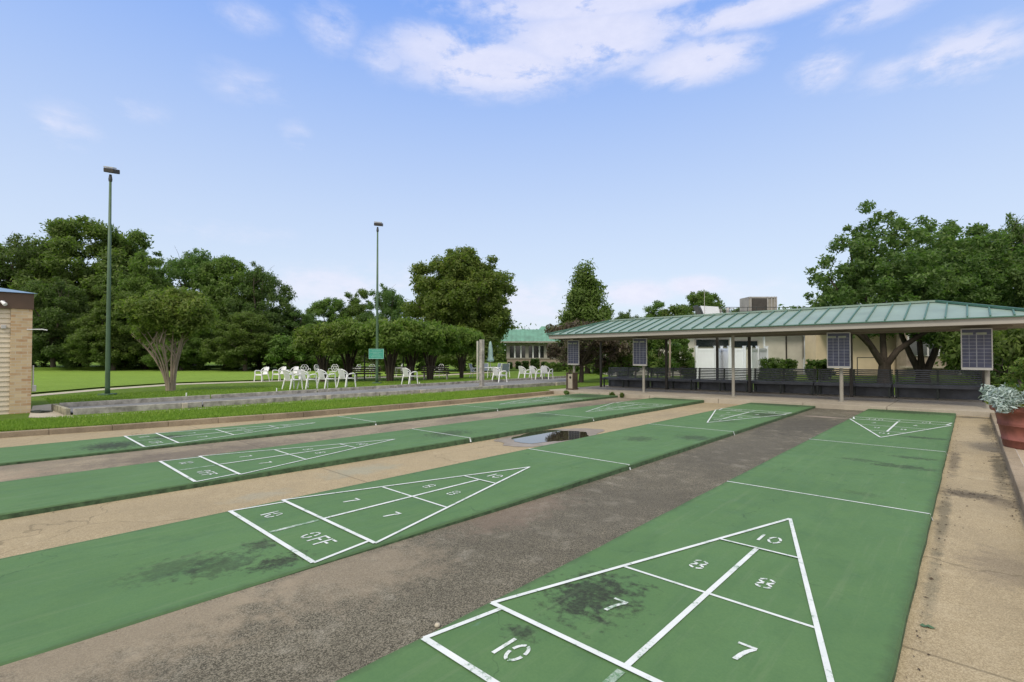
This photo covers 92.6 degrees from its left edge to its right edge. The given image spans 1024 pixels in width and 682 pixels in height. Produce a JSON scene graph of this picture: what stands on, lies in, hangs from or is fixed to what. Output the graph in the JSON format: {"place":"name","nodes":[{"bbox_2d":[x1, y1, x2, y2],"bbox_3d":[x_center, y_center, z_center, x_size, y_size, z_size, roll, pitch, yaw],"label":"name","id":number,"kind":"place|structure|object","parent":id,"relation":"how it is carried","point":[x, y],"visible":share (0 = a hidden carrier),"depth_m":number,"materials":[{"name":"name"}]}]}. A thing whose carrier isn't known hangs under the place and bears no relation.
{"place":"outdoors","nodes":[
{"label":"outdoors","id":0,"kind":"place"},
{"bbox_2d":[34,363,374,370],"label":"grass bank","id":1,"kind":"structure","parent":0,"point":[88,368],"depth_m":47.16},
{"bbox_2d":[31,371,498,396],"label":"path","id":2,"kind":"structure","parent":0,"point":[196,383],"depth_m":25.10,"materials":[{"name":"concrete"}]},
{"bbox_2d":[31,365,526,392],"bbox_3d":[-18.329,2.693,43.565,36.560,0.618,39.945,-1,-1,43],"label":"bowling green","id":3,"kind":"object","parent":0,"point":[50,380],"visible":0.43,"depth_m":35.57,"materials":[{"name":"green plant"}]},
{"bbox_2d":[41,377,519,404],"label":"grass","id":4,"kind":"structure","parent":0,"point":[81,396],"depth_m":20.03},
{"bbox_2d":[0,350,1008,429],"bbox_3d":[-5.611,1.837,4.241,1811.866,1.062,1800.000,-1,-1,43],"label":"lawn","id":5,"kind":"structure","parent":0,"point":[591,379],"depth_m":25.13,"materials":[{"name":"green plant"}]},
{"bbox_2d":[0,288,46,414],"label":"shed","id":6,"kind":"structure","parent":5,"relation":"on","point":[16,329],"depth_m":11.97,"materials":[{"name":"beige brick"}]},
{"bbox_2d":[0,233,78,344],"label":"woodland tree","id":7,"kind":"object","parent":5,"relation":"on","point":[17,253],"visible":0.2,"depth_m":50.91,"materials":[{"name":"green plant"}]},
{"bbox_2d":[29,403,72,416],"bbox_3d":[-12.086,1.805,12.778,0.746,0.106,5.640,1,-1,-44],"label":"concrete pad","id":8,"kind":"object","parent":5,"relation":"on","point":[46,407],"visible":0.6,"depth_m":11.91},
{"bbox_2d":[18,276,101,368],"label":"woodland tree","id":9,"kind":"object","parent":5,"relation":"on","point":[54,322],"visible":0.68,"depth_m":45.10,"materials":[{"name":"green plant"}]},
{"bbox_2d":[5,215,148,366],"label":"woodland tree","id":10,"kind":"object","parent":5,"relation":"on","point":[65,235],"visible":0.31,"depth_m":52.87,"materials":[{"name":"green plant"}]},
{"bbox_2d":[61,283,152,369],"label":"woodland tree","id":11,"kind":"object","parent":5,"relation":"on","point":[120,348],"visible":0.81,"depth_m":44.60,"materials":[{"name":"green plant"}]},
{"bbox_2d":[97,166,119,395],"bbox_3d":[-15.104,-2.268,18.357,0.456,8.603,0.420,0,-1,0],"label":"lamp pole","id":12,"kind":"object","parent":5,"relation":"on","point":[108,319],"visible":0.96,"depth_m":18.30,"materials":[{"name":"metal"}]},
{"bbox_2d":[72,229,173,365],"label":"woodland tree","id":13,"kind":"object","parent":5,"relation":"on","point":[136,237],"visible":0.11,"depth_m":54.43,"materials":[{"name":"green plant"}]},
{"bbox_2d":[111,250,175,368],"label":"woodland tree","id":14,"kind":"object","parent":5,"relation":"on","point":[142,283],"visible":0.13,"depth_m":49.06,"materials":[{"name":"green plant"}]},
{"bbox_2d":[111,285,219,390],"bbox_3d":[-14.708,-0.096,20.926,3.764,4.692,3.826,0,-1,-27],"label":"crepe myrtle","id":15,"kind":"object","parent":5,"relation":"on","point":[182,313],"visible":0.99,"depth_m":20.36,"materials":[{"name":"green plant"}]},
{"bbox_2d":[139,330,216,369],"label":"woodland tree","id":16,"kind":"object","parent":5,"relation":"on","point":[187,349],"visible":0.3,"depth_m":45.93,"materials":[{"name":"green plant"}]},
{"bbox_2d":[141,245,218,365],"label":"woodland tree","id":17,"kind":"object","parent":5,"relation":"on","point":[183,268],"visible":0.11,"depth_m":53.34,"materials":[{"name":"green plant"}]},
{"bbox_2d":[162,336,221,369],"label":"woodland shrub","id":18,"kind":"object","parent":5,"relation":"on","point":[182,359],"visible":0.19,"depth_m":47.22,"materials":[{"name":"green plant"}]},
{"bbox_2d":[186,255,266,367],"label":"woodland tree","id":19,"kind":"object","parent":5,"relation":"on","point":[227,273],"visible":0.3,"depth_m":52.07,"materials":[{"name":"green plant"}]},
{"bbox_2d":[197,311,275,370],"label":"woodland tree","id":20,"kind":"object","parent":5,"relation":"on","point":[248,340],"visible":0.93,"depth_m":45.75,"materials":[{"name":"green plant"}]},
{"bbox_2d":[221,262,297,368],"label":"woodland tree","id":21,"kind":"object","parent":5,"relation":"on","point":[264,281],"visible":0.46,"depth_m":51.77,"materials":[{"name":"green plant"}]},
{"bbox_2d":[249,350,283,369],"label":"woodland shrub","id":22,"kind":"object","parent":5,"relation":"on","point":[259,365],"visible":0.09,"depth_m":51.23,"materials":[{"name":"green plant"}]},
{"bbox_2d":[0,388,549,431],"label":"grass","id":23,"kind":"structure","parent":5,"relation":"on","point":[111,419],"depth_m":12.22,"materials":[{"name":"plant"}]},
{"bbox_2d":[261,333,306,370],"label":"woodland shrub","id":24,"kind":"object","parent":5,"relation":"on","point":[280,349],"visible":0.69,"depth_m":46.37,"materials":[{"name":"green plant"}]},
{"bbox_2d":[282,370,302,389],"bbox_3d":[-9.618,1.682,21.354,0.668,0.884,0.702,-1,-1,32],"label":"garden chair","id":25,"kind":"object","parent":5,"relation":"on","point":[286,375],"visible":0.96,"depth_m":21.21,"materials":[{"name":"white plastic"}]},
{"bbox_2d":[275,307,321,361],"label":"woodland tree","id":26,"kind":"object","parent":5,"relation":"on","point":[299,319],"visible":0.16,"depth_m":53.15,"materials":[{"name":"green plant"}]},
{"bbox_2d":[297,370,317,389],"bbox_3d":[-9.072,1.689,21.610,0.668,0.884,0.702,-1,-1,29],"label":"garden chair","id":27,"kind":"object","parent":5,"relation":"on","point":[304,377],"visible":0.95,"depth_m":21.43,"materials":[{"name":"white plastic"}]},
{"bbox_2d":[51,376,565,414],"bbox_3d":[-2.331,2.020,21.234,4.326,0.538,25.443,-1,-1,39],"label":"bocce court","id":28,"kind":"object","parent":5,"relation":"on","point":[110,406],"visible":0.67,"depth_m":16.06,"materials":[{"name":"concrete"}]},
{"bbox_2d":[287,352,341,369],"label":"woodland shrub","id":29,"kind":"object","parent":5,"relation":"on","point":[313,360],"visible":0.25,"depth_m":48.47,"materials":[{"name":"green plant"}]},
{"bbox_2d":[290,321,356,381],"bbox_3d":[-11.039,0.693,28.968,3.878,3.736,3.901,0,-1,14],"label":"tree","id":30,"kind":"object","parent":5,"relation":"on","point":[322,341],"visible":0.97,"depth_m":28.02,"materials":[{"name":"green plant"}]},
{"bbox_2d":[316,369,336,388],"bbox_3d":[-8.381,1.700,22.024,0.668,0.884,0.702,-1,-1,33],"label":"garden chair","id":31,"kind":"object","parent":5,"relation":"on","point":[321,373],"visible":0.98,"depth_m":21.85,"materials":[{"name":"white plastic"}]},
{"bbox_2d":[304,297,352,366],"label":"woodland tree","id":32,"kind":"object","parent":5,"relation":"on","point":[318,308],"visible":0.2,"depth_m":59.16,"materials":[{"name":"green plant"}]},
{"bbox_2d":[337,369,355,386],"bbox_3d":[-7.747,1.726,22.804,0.668,0.884,0.702,-1,-1,31],"label":"garden chair","id":33,"kind":"object","parent":5,"relation":"on","point":[341,372],"visible":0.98,"depth_m":22.63,"materials":[{"name":"white plastic"}]},
{"bbox_2d":[320,316,374,379],"bbox_3d":[-10.234,0.540,30.953,5.056,4.141,5.086,-1,-1,43],"label":"tree","id":34,"kind":"object","parent":5,"relation":"on","point":[353,348],"visible":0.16,"depth_m":30.60,"materials":[{"name":"green plant"}]},
{"bbox_2d":[329,352,370,369],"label":"woodland shrub","id":35,"kind":"object","parent":5,"relation":"on","point":[340,363],"visible":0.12,"depth_m":50.14,"materials":[{"name":"green plant"}]},
{"bbox_2d":[334,288,373,365],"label":"woodland tree","id":36,"kind":"object","parent":5,"relation":"on","point":[356,308],"visible":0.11,"depth_m":61.48,"materials":[{"name":"green plant"}]},
{"bbox_2d":[351,367,382,380],"bbox_3d":[-8.860,1.995,29.919,1.750,0.875,0.568,0,-1,1],"label":"park bench","id":37,"kind":"object","parent":5,"relation":"on","point":[379,375],"visible":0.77,"depth_m":29.70,"materials":[{"name":"grey paint"}]},
{"bbox_2d":[373,221,382,383],"bbox_3d":[-7.223,-2.076,26.330,0.477,8.733,0.420,0,-1,0],"label":"lamp pole","id":38,"kind":"object","parent":5,"relation":"on","point":[377,230],"visible":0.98,"depth_m":26.26,"materials":[{"name":"metal"}]},
{"bbox_2d":[369,349,383,358],"bbox_3d":[-7.251,0.685,26.138,0.802,0.535,0.030,0,-1,0],"label":"notice sign","id":39,"kind":"object","parent":38,"relation":"attached to","point":[376,353],"visible":1,"depth_m":26.13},
{"bbox_2d":[358,283,407,366],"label":"woodland tree","id":40,"kind":"object","parent":5,"relation":"on","point":[392,309],"visible":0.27,"depth_m":58.91,"materials":[{"name":"green plant"}]},
{"bbox_2d":[355,350,413,370],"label":"woodland shrub","id":41,"kind":"object","parent":5,"relation":"on","point":[399,361],"visible":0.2,"depth_m":47.21,"materials":[{"name":"green plant"}]},
{"bbox_2d":[346,317,433,380],"bbox_3d":[-7.211,0.505,29.448,4.988,4.061,4.958,-1,-1,36],"label":"tree","id":42,"kind":"object","parent":5,"relation":"on","point":[396,335],"visible":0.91,"depth_m":28.55,"materials":[{"name":"green plant"}]},
{"bbox_2d":[384,326,428,379],"bbox_3d":[-6.449,0.682,31.116,4.044,3.873,4.020,0,-1,-16],"label":"tree","id":43,"kind":"object","parent":5,"relation":"on","point":[412,361],"visible":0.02,"depth_m":30.81,"materials":[{"name":"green plant"}]},
{"bbox_2d":[404,352,435,370],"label":"woodland shrub","id":44,"kind":"object","parent":5,"relation":"on","point":[420,359],"visible":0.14,"depth_m":50.08,"materials":[{"name":"green plant"}]},
{"bbox_2d":[421,366,448,379],"bbox_3d":[-4.850,2.016,31.055,1.750,0.875,0.568,0,-1,-1],"label":"park bench","id":45,"kind":"object","parent":5,"relation":"on","point":[423,370],"visible":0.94,"depth_m":30.83,"materials":[{"name":"grey paint"}]},
{"bbox_2d":[410,319,462,379],"bbox_3d":[-5.334,0.597,31.128,4.617,3.980,4.644,-1,-1,28],"label":"tree","id":46,"kind":"object","parent":5,"relation":"on","point":[439,334],"visible":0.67,"depth_m":30.11,"materials":[{"name":"green plant"}]},
{"bbox_2d":[400,245,517,370],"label":"maple tree","id":47,"kind":"object","parent":5,"relation":"on","point":[465,287],"visible":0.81,"depth_m":47.85,"materials":[{"name":"green plant"}]},
{"bbox_2d":[441,327,485,377],"bbox_3d":[-3.447,0.794,33.039,3.274,3.702,3.254,0,-1,21],"label":"tree","id":48,"kind":"object","parent":5,"relation":"on","point":[470,337],"visible":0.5,"depth_m":32.65,"materials":[{"name":"green plant"}]},
{"bbox_2d":[437,333,505,371],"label":"woodland shrub","id":49,"kind":"object","parent":5,"relation":"on","point":[448,358],"visible":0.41,"depth_m":47.28,"materials":[{"name":"green plant"}]},
{"bbox_2d":[479,340,483,385],"bbox_3d":[-1.379,1.022,22.338,0.170,2.174,0.170,-1,-1,37],"label":"wooden post","id":50,"kind":"object","parent":5,"relation":"on","point":[481,362],"visible":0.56,"depth_m":22.27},
{"bbox_2d":[211,302,807,361],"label":"distant wood","id":51,"kind":"object","parent":5,"relation":"on","point":[503,346],"visible":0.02,"depth_m":90.49,"materials":[{"name":"green plant"}]},
{"bbox_2d":[500,326,579,366],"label":"green roofed building","id":52,"kind":"structure","parent":5,"relation":"on","point":[525,344],"depth_m":61.91,"materials":[{"name":"metal"}]},
{"bbox_2d":[544,362,578,371],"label":"clipped hedge","id":53,"kind":"object","parent":5,"relation":"on","point":[557,367],"visible":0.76,"depth_m":46.62,"materials":[{"name":"green plant"}]},
{"bbox_2d":[555,258,614,372],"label":"conical tree","id":54,"kind":"object","parent":5,"relation":"on","point":[584,297],"visible":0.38,"depth_m":41.20,"materials":[{"name":"green plant"}]},
{"bbox_2d":[544,318,632,381],"bbox_3d":[4.080,0.535,26.280,4.550,3.697,4.195,-1,-1,43],"label":"plum tree","id":55,"kind":"object","parent":5,"relation":"on","point":[586,353],"visible":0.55,"depth_m":26.05,"materials":[{"name":"green plant"}]},
{"bbox_2d":[594,340,639,375],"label":"young tree","id":56,"kind":"object","parent":5,"relation":"on","point":[625,358],"visible":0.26,"depth_m":26.36,"materials":[{"name":"green plant"}]},
{"bbox_2d":[640,300,665,319],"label":"woodland tree","id":57,"kind":"object","parent":5,"relation":"on","point":[651,311],"visible":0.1,"depth_m":59.64,"materials":[{"name":"green plant"}]},
{"bbox_2d":[640,340,682,376],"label":"young tree","id":58,"kind":"object","parent":5,"relation":"on","point":[655,359],"visible":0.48,"depth_m":25.65,"materials":[{"name":"green plant"}]},
{"bbox_2d":[653,303,690,376],"bbox_3d":[7.758,0.226,23.942,2.017,4.086,2.090,-1,-1,43],"label":"birch tree","id":59,"kind":"object","parent":5,"relation":"on","point":[675,310],"visible":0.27,"depth_m":23.68,"materials":[{"name":"green plant"}]},
{"bbox_2d":[668,339,695,375],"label":"young tree","id":60,"kind":"object","parent":5,"relation":"on","point":[686,359],"visible":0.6,"depth_m":26.47,"materials":[{"name":"green plant"}]},
{"bbox_2d":[592,307,808,375],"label":"flat roofed building","id":61,"kind":"structure","parent":5,"relation":"on","point":[787,347],"depth_m":35.49,"materials":[{"name":"beige paint"}]},
{"bbox_2d":[693,305,719,315],"bbox_3d":[14.804,-1.934,37.108,1.900,1.499,1.050,0,-1,0],"label":"exhaust hood","id":62,"kind":"object","parent":61,"relation":"on","point":[708,309],"visible":0.36,"depth_m":36.64,"materials":[{"name":"white metal"}]},
{"bbox_2d":[695,339,728,347],"bbox_3d":[14.494,0.160,35.445,2.500,0.669,0.120,0,-1,0],"label":"window frame","id":63,"kind":"structure","parent":61,"relation":"in","point":[701,343],"depth_m":35.39,"materials":[{"name":"beige paint"}]},
{"bbox_2d":[735,340,757,347],"bbox_3d":[16.917,0.224,35.447,1.839,0.592,0.120,0,-1,0],"label":"window frame","id":64,"kind":"structure","parent":61,"relation":"in","point":[738,343],"depth_m":35.39,"materials":[{"name":"beige paint"}]},
{"bbox_2d":[740,297,776,313],"bbox_3d":[19.113,-2.244,38.011,2.092,2.250,1.655,0,-1,0],"label":"rooftop unit","id":65,"kind":"object","parent":61,"relation":"on","point":[758,302],"visible":0.5,"depth_m":37.22,"materials":[{"name":"metal"}]},
{"bbox_2d":[680,289,725,314],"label":"woodland tree","id":66,"kind":"object","parent":5,"relation":"on","point":[694,299],"visible":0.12,"depth_m":60.46,"materials":[{"name":"green plant"}]},
{"bbox_2d":[694,346,745,379],"bbox_3d":[11.655,1.261,26.848,3.208,1.995,1.914,1,-1,-42],"label":"vinyl fence","id":67,"kind":"object","parent":5,"relation":"on","point":[705,357],"visible":0.59,"depth_m":26.52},
{"bbox_2d":[751,346,768,379],"bbox_3d":[14.087,1.265,27.871,0.240,1.980,4.304,-1,-1,38],"label":"vinyl fence","id":68,"kind":"object","parent":5,"relation":"on","point":[757,353],"visible":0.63,"depth_m":27.39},
{"bbox_2d":[757,357,798,380],"bbox_3d":[14.652,1.592,26.981,2.112,1.497,1.083,0,-1,0],"label":"clipped hedge","id":69,"kind":"object","parent":5,"relation":"on","point":[765,363],"visible":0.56,"depth_m":26.78,"materials":[{"name":"green plant"}]},
{"bbox_2d":[804,358,835,379],"bbox_3d":[17.325,1.638,27.487,1.688,1.396,1.093,0,-1,0],"label":"clipped hedge","id":70,"kind":"object","parent":5,"relation":"on","point":[819,364],"visible":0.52,"depth_m":27.28,"materials":[{"name":"green plant"}]},
{"bbox_2d":[805,333,955,375],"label":"stucco building","id":71,"kind":"structure","parent":5,"relation":"on","point":[815,347],"depth_m":32.78,"materials":[{"name":"beige paint"}]},
{"bbox_2d":[790,199,1023,369],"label":"tree","id":72,"kind":"object","parent":5,"relation":"on","point":[858,282],"visible":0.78,"depth_m":21.48,"materials":[{"name":"green plant"}]},
{"bbox_2d":[862,224,1023,381],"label":"tree","id":73,"kind":"object","parent":5,"relation":"on","point":[918,363],"visible":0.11,"depth_m":23.75,"materials":[{"name":"green plant"}]},
{"bbox_2d":[931,330,1023,386],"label":"woodland shrub","id":74,"kind":"object","parent":5,"relation":"on","point":[950,344],"visible":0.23,"depth_m":20.06,"materials":[{"name":"green plant"}]},
{"bbox_2d":[977,213,1023,375],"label":"woodland tree","id":75,"kind":"object","parent":5,"relation":"on","point":[1015,229],"visible":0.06,"depth_m":26.05,"materials":[{"name":"green plant"}]},
{"bbox_2d":[993,307,1023,380],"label":"woodland shrub","id":76,"kind":"object","parent":5,"relation":"on","point":[1010,342],"visible":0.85,"depth_m":16.64,"materials":[{"name":"green plant"}]},
{"bbox_2d":[1008,263,1023,307],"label":"woodland tree","id":77,"kind":"object","parent":5,"relation":"on","point":[1018,282],"visible":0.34,"depth_m":21.42,"materials":[{"name":"green plant"}]},
{"bbox_2d":[0,394,1023,681],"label":"pavement","id":78,"kind":"structure","parent":0,"point":[970,604],"depth_m":4.12,"materials":[{"name":"beige concrete"}]},
{"bbox_2d":[0,391,553,437],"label":"kerb","id":79,"kind":"structure","parent":78,"relation":"on","point":[67,430],"depth_m":11.23,"materials":[{"name":"concrete"}]},
{"bbox_2d":[0,394,617,465],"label":"shuffleboard court","id":80,"kind":"object","parent":78,"relation":"on","point":[14,455],"visible":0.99,"depth_m":9.11,"materials":[{"name":"green paint"}]},
{"bbox_2d":[0,397,638,481],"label":"brown lane","id":81,"kind":"structure","parent":78,"relation":"on","point":[36,469],"depth_m":7.79,"materials":[{"name":"concrete"}]},
{"bbox_2d":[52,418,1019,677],"bbox_3d":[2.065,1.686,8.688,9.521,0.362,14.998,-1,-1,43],"label":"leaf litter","id":82,"kind":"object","parent":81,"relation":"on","point":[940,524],"visible":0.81,"depth_m":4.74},
{"bbox_2d":[0,397,703,519],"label":"shuffleboard court","id":83,"kind":"object","parent":78,"relation":"on","point":[33,496],"visible":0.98,"depth_m":6.40,"materials":[{"name":"green paint"}]},
{"bbox_2d":[0,403,815,665],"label":"shuffleboard court","id":84,"kind":"object","parent":78,"relation":"on","point":[58,597],"visible":0.98,"depth_m":3.68,"materials":[{"name":"green paint"}]},
{"bbox_2d":[0,408,862,681],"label":"dark lane","id":85,"kind":"structure","parent":78,"relation":"on","point":[334,621],"depth_m":2.81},
{"bbox_2d":[494,428,604,446],"bbox_3d":[0.775,1.715,8.815,1.313,0.038,2.609,-1,-1,43],"label":"damp patch","id":86,"kind":"object","parent":78,"relation":"on","point":[507,441],"visible":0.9,"depth_m":8.38,"materials":[{"name":"liquid"}]},
{"bbox_2d":[511,430,588,443],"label":"puddle","id":87,"kind":"object","parent":86,"relation":"on","point":[544,436],"visible":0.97,"depth_m":8.76,"materials":[{"name":"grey liquid"}]},
{"bbox_2d":[335,409,955,681],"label":"shuffleboard court","id":88,"kind":"object","parent":78,"relation":"on","point":[801,562],"visible":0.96,"depth_m":2.77,"materials":[{"name":"green paint"}]},
{"bbox_2d":[990,412,1023,515],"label":"terrace kerb","id":89,"kind":"structure","parent":78,"relation":"on","point":[1014,464],"depth_m":5.65,"materials":[{"name":"concrete"}]},
{"bbox_2d":[0,0,1023,328],"label":"sky","id":90,"kind":"structure","parent":0,"point":[678,147],"materials":[{"name":"blue"}]},
{"bbox_2d":[550,385,994,416],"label":"patio","id":91,"kind":"structure","parent":0,"point":[960,407],"depth_m":14.67,"materials":[{"name":"concrete"}]},
{"bbox_2d":[566,370,577,389],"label":"box pillar","id":92,"kind":"structure","parent":91,"relation":"on","point":[572,381],"depth_m":19.80,"materials":[{"name":"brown wood"}]},
{"bbox_2d":[602,367,649,387],"bbox_3d":[4.968,1.594,21.491,2.053,0.860,0.672,-2,-2,43],"label":"slatted bench","id":93,"kind":"object","parent":91,"relation":"on","point":[630,381],"visible":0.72,"depth_m":21.62,"materials":[{"name":"paint"}]},
{"bbox_2d":[645,367,697,389],"bbox_3d":[6.482,1.532,20.075,2.053,0.860,0.672,-2,-2,43],"label":"slatted bench","id":94,"kind":"object","parent":91,"relation":"on","point":[681,382],"visible":0.84,"depth_m":20.15,"materials":[{"name":"paint"}]},
{"bbox_2d":[692,368,752,391],"bbox_3d":[7.996,1.470,18.659,2.053,0.860,0.672,-2,-2,43],"label":"slatted bench","id":95,"kind":"object","parent":91,"relation":"on","point":[723,383],"visible":0.84,"depth_m":18.82,"materials":[{"name":"paint"}]},
{"bbox_2d":[751,368,816,394],"bbox_3d":[9.510,1.409,17.243,2.053,0.860,0.672,-2,-2,43],"label":"slatted bench","id":96,"kind":"object","parent":91,"relation":"on","point":[793,385],"visible":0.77,"depth_m":17.33,"materials":[{"name":"paint"}]},
{"bbox_2d":[547,300,1023,408],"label":"pavilion","id":97,"kind":"structure","parent":91,"relation":"on","point":[927,316],"depth_m":14.34,"materials":[{"name":"beige paint"}]},
{"bbox_2d":[568,340,579,364],"bbox_3d":[2.518,0.471,19.929,0.558,1.003,0.110,-1,-1,43],"label":"score board","id":98,"kind":"object","parent":97,"relation":"attached to","point":[573,352],"visible":1,"depth_m":19.87,"materials":[{"name":"metal"}]},
{"bbox_2d":[633,338,647,365],"bbox_3d":[4.694,0.402,17.894,0.558,1.002,0.110,-1,-1,43],"label":"score board","id":99,"kind":"object","parent":97,"relation":"attached to","point":[639,351],"visible":1,"depth_m":17.86,"materials":[{"name":"grey paint"}]},
{"bbox_2d":[827,332,850,368],"bbox_3d":[9.162,0.260,13.714,0.558,1.002,0.110,-1,-1,43],"label":"score board","id":100,"kind":"object","parent":97,"relation":"attached to","point":[838,349],"visible":1,"depth_m":13.68,"materials":[{"name":"grey paint"}]},
{"bbox_2d":[961,328,992,369],"bbox_3d":[11.207,0.196,11.801,0.558,1.002,0.110,-1,-1,43],"label":"score board","id":101,"kind":"object","parent":97,"relation":"attached to","point":[976,348],"visible":1,"depth_m":11.77,"materials":[{"name":"grey paint"}]},
{"bbox_2d":[814,369,893,397],"bbox_3d":[11.024,1.347,15.828,2.053,0.860,0.672,-2,-2,43],"label":"slatted bench","id":102,"kind":"object","parent":91,"relation":"on","point":[883,384],"visible":0.96,"depth_m":15.84,"materials":[{"name":"paint"}]},
{"bbox_2d":[893,369,981,399],"bbox_3d":[12.537,1.285,14.412,2.053,0.860,0.672,-2,-2,43],"label":"slatted bench","id":103,"kind":"object","parent":91,"relation":"on","point":[932,387],"visible":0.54,"depth_m":14.50,"materials":[{"name":"paint"}]},
{"bbox_2d":[1016,449,1023,464],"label":"terrace","id":104,"kind":"structure","parent":0,"point":[1020,453],"depth_m":6.27,"materials":[{"name":"concrete"}]},
{"bbox_2d":[989,405,1023,449],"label":"planter pot","id":105,"kind":"object","parent":104,"relation":"on","point":[1011,426],"visible":0.76,"depth_m":6.64,"materials":[{"name":"ceramic"}]},
{"bbox_2d":[978,383,1023,412],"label":"silver ragwort","id":106,"kind":"object","parent":105,"relation":"in","point":[1002,398],"visible":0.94,"depth_m":6.61,"materials":[{"name":"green plant"}]},
{"bbox_2d":[1000,357,1023,394],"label":"potted shrub","id":107,"kind":"object","parent":105,"relation":"in","point":[1016,374],"visible":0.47,"depth_m":6.83,"materials":[{"name":"green plant"}]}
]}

